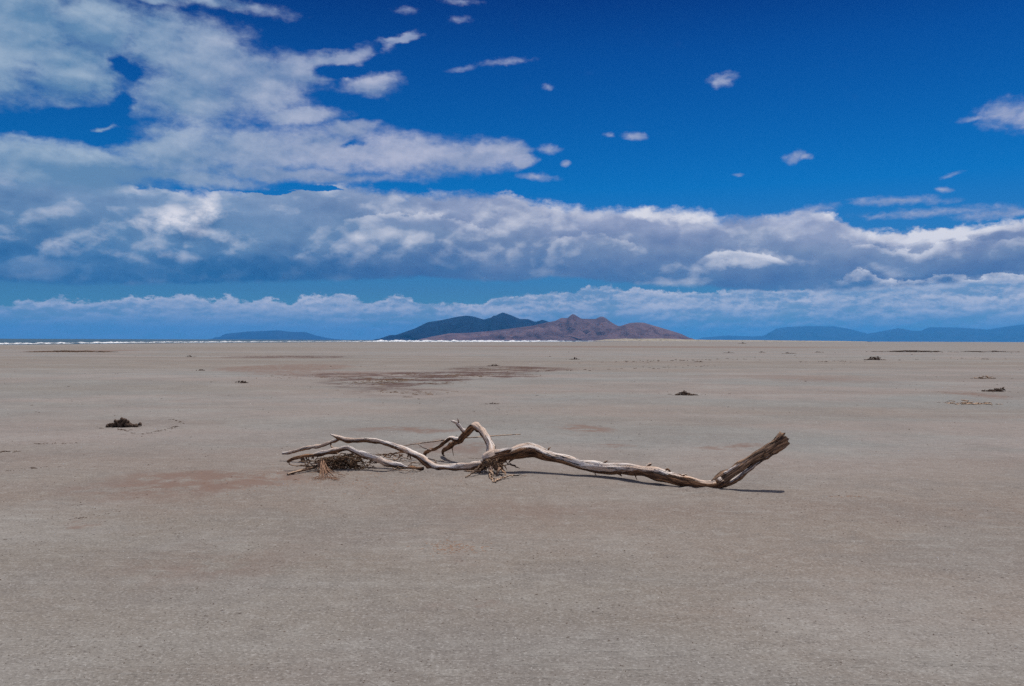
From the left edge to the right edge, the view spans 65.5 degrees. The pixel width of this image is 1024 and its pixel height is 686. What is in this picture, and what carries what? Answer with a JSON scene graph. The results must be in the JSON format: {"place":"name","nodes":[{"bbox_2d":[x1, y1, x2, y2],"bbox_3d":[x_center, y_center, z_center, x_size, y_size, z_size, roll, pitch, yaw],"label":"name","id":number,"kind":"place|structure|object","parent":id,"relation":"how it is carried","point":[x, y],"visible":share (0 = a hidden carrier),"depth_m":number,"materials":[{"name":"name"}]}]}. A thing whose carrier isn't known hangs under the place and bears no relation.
{"place":"outdoors","nodes":[
{"label":"outdoors","id":0,"kind":"place"},
{"bbox_2d":[212,330,340,339],"bbox_3d":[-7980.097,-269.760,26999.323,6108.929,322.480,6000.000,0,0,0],"label":"hills","id":1,"kind":"structure","parent":0,"point":[273,335],"depth_m":25545.37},
{"bbox_2d":[0,339,585,344],"bbox_3d":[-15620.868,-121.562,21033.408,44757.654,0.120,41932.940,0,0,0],"label":"lake water","id":2,"kind":"structure","parent":0,"point":[22,341],"depth_m":666.01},
{"bbox_2d":[0,340,552,343],"bbox_3d":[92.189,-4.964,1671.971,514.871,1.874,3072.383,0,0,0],"label":"surf","id":3,"kind":"structure","parent":2,"relation":"on","point":[309,341],"depth_m":559.57,"materials":[{"name":"liquid"}]},
{"bbox_2d":[374,313,547,339],"bbox_3d":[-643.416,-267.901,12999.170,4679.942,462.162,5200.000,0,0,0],"label":"hills","id":4,"kind":"structure","parent":0,"point":[472,324],"depth_m":11924.03,"materials":[{"name":"blue stone"}]},
{"bbox_2d":[103,463,866,556],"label":"bark litter","id":5,"kind":"object","parent":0,"point":[411,497],"visible":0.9,"depth_m":7.38,"materials":[{"name":"brown wood"}]},
{"bbox_2d":[0,343,1020,685],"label":"sand crumbs","id":6,"kind":"object","parent":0,"point":[474,557],"visible":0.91,"depth_m":5.28,"materials":[{"name":"beige sand"}]},
{"bbox_2d":[0,341,1023,685],"bbox_3d":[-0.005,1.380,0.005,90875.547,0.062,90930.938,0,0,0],"label":"ground","id":7,"kind":"structure","parent":0,"point":[720,565],"depth_m":6.24,"materials":[{"name":"beige sand"}]},
{"bbox_2d":[28,350,110,351],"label":"wrack line","id":8,"kind":"object","parent":7,"relation":"on","point":[69,351],"visible":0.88,"depth_m":84.24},
{"bbox_2d":[105,417,141,426],"bbox_3d":[-6.207,1.271,12.692,0.569,0.190,0.211,0,0,0],"label":"debris clump","id":9,"kind":"object","parent":7,"relation":"on","point":[121,422],"visible":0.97,"depth_m":12.63,"materials":[{"name":"black plant"}]},
{"bbox_2d":[228,355,553,398],"bbox_3d":[-7.787,1.212,46.321,16.330,0.027,55.320,0,0,-21],"label":"weed wrack","id":10,"kind":"object","parent":7,"relation":"on","point":[400,379],"visible":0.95,"depth_m":28.04,"materials":[{"name":"brown plant"}]},
{"bbox_2d":[282,418,789,487],"bbox_3d":[0.021,1.105,8.601,5.457,0.561,1.928,0,0,7],"label":"driftwood branch","id":11,"kind":"object","parent":7,"relation":"on","point":[493,457],"visible":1,"depth_m":8.38,"materials":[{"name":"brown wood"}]},
{"bbox_2d":[675,390,697,395],"bbox_3d":[4.520,1.299,20.611,0.571,0.160,0.322,0,0,19],"label":"debris clump","id":12,"kind":"object","parent":7,"relation":"on","point":[682,393],"visible":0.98,"depth_m":20.57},
{"bbox_2d":[864,356,884,359],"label":"debris clump","id":13,"kind":"object","parent":7,"relation":"on","point":[874,358],"visible":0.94,"depth_m":60.26,"materials":[{"name":"brown plant"}]},
{"bbox_2d":[871,350,941,351],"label":"wrack line","id":14,"kind":"object","parent":7,"relation":"on","point":[906,351],"visible":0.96,"depth_m":107.04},
{"bbox_2d":[946,400,992,404],"bbox_3d":[10.407,1.340,17.938,1.210,0.104,0.632,0,0,0],"label":"debris clump","id":15,"kind":"object","parent":7,"relation":"on","point":[965,402],"visible":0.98,"depth_m":17.93,"materials":[{"name":"brown wood"}]},
{"bbox_2d":[963,351,1005,351],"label":"wrack line","id":16,"kind":"object","parent":7,"relation":"on","point":[985,351],"visible":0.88,"depth_m":110.47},
{"bbox_2d":[974,375,995,378],"bbox_3d":[18.074,1.313,30.417,0.843,0.148,0.335,0,0,0],"label":"debris clump","id":17,"kind":"object","parent":7,"relation":"on","point":[985,377],"visible":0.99,"depth_m":30.40,"materials":[{"name":"grey wood"}]},
{"bbox_2d":[981,387,1005,391],"bbox_3d":[13.631,1.317,22.482,0.703,0.146,0.297,0,0,-9],"label":"debris clump","id":18,"kind":"object","parent":7,"relation":"on","point":[996,389],"visible":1,"depth_m":22.43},
{"bbox_2d":[0,0,1023,339],"label":"sky","id":19,"kind":"structure","parent":0,"point":[170,169],"materials":[{"name":"blue"}]},
{"bbox_2d":[420,314,618,340],"bbox_3d":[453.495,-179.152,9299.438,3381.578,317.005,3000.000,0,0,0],"label":"hills","id":20,"kind":"structure","parent":0,"point":[572,327],"depth_m":8482.83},
{"bbox_2d":[25,403,1013,683],"bbox_3d":[1.747,1.337,20.092,25.638,0.018,27.613,0,0,-35],"label":"shell grit","id":21,"kind":"object","parent":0,"point":[515,637],"visible":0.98,"depth_m":4.71,"materials":[{"name":"grey"}]},
{"bbox_2d":[588,322,694,340],"bbox_3d":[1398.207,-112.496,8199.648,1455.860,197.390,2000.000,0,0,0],"label":"hills","id":22,"kind":"structure","parent":0,"point":[636,330],"depth_m":7762.58,"materials":[{"name":"stone"}]},
{"bbox_2d":[596,339,866,341],"bbox_3d":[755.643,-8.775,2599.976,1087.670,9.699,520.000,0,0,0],"label":"dunes","id":23,"kind":"structure","parent":0,"point":[717,340],"depth_m":2469.97,"materials":[{"name":"beige sand"}]},
{"bbox_2d":[697,326,866,340],"bbox_3d":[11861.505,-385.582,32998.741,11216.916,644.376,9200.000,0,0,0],"label":"hills","id":24,"kind":"structure","parent":0,"point":[816,333],"depth_m":30962.74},
{"bbox_2d":[850,324,1023,341],"bbox_3d":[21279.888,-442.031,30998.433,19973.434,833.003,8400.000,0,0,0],"label":"hills","id":25,"kind":"structure","parent":0,"point":[1015,333],"depth_m":28677.84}
]}

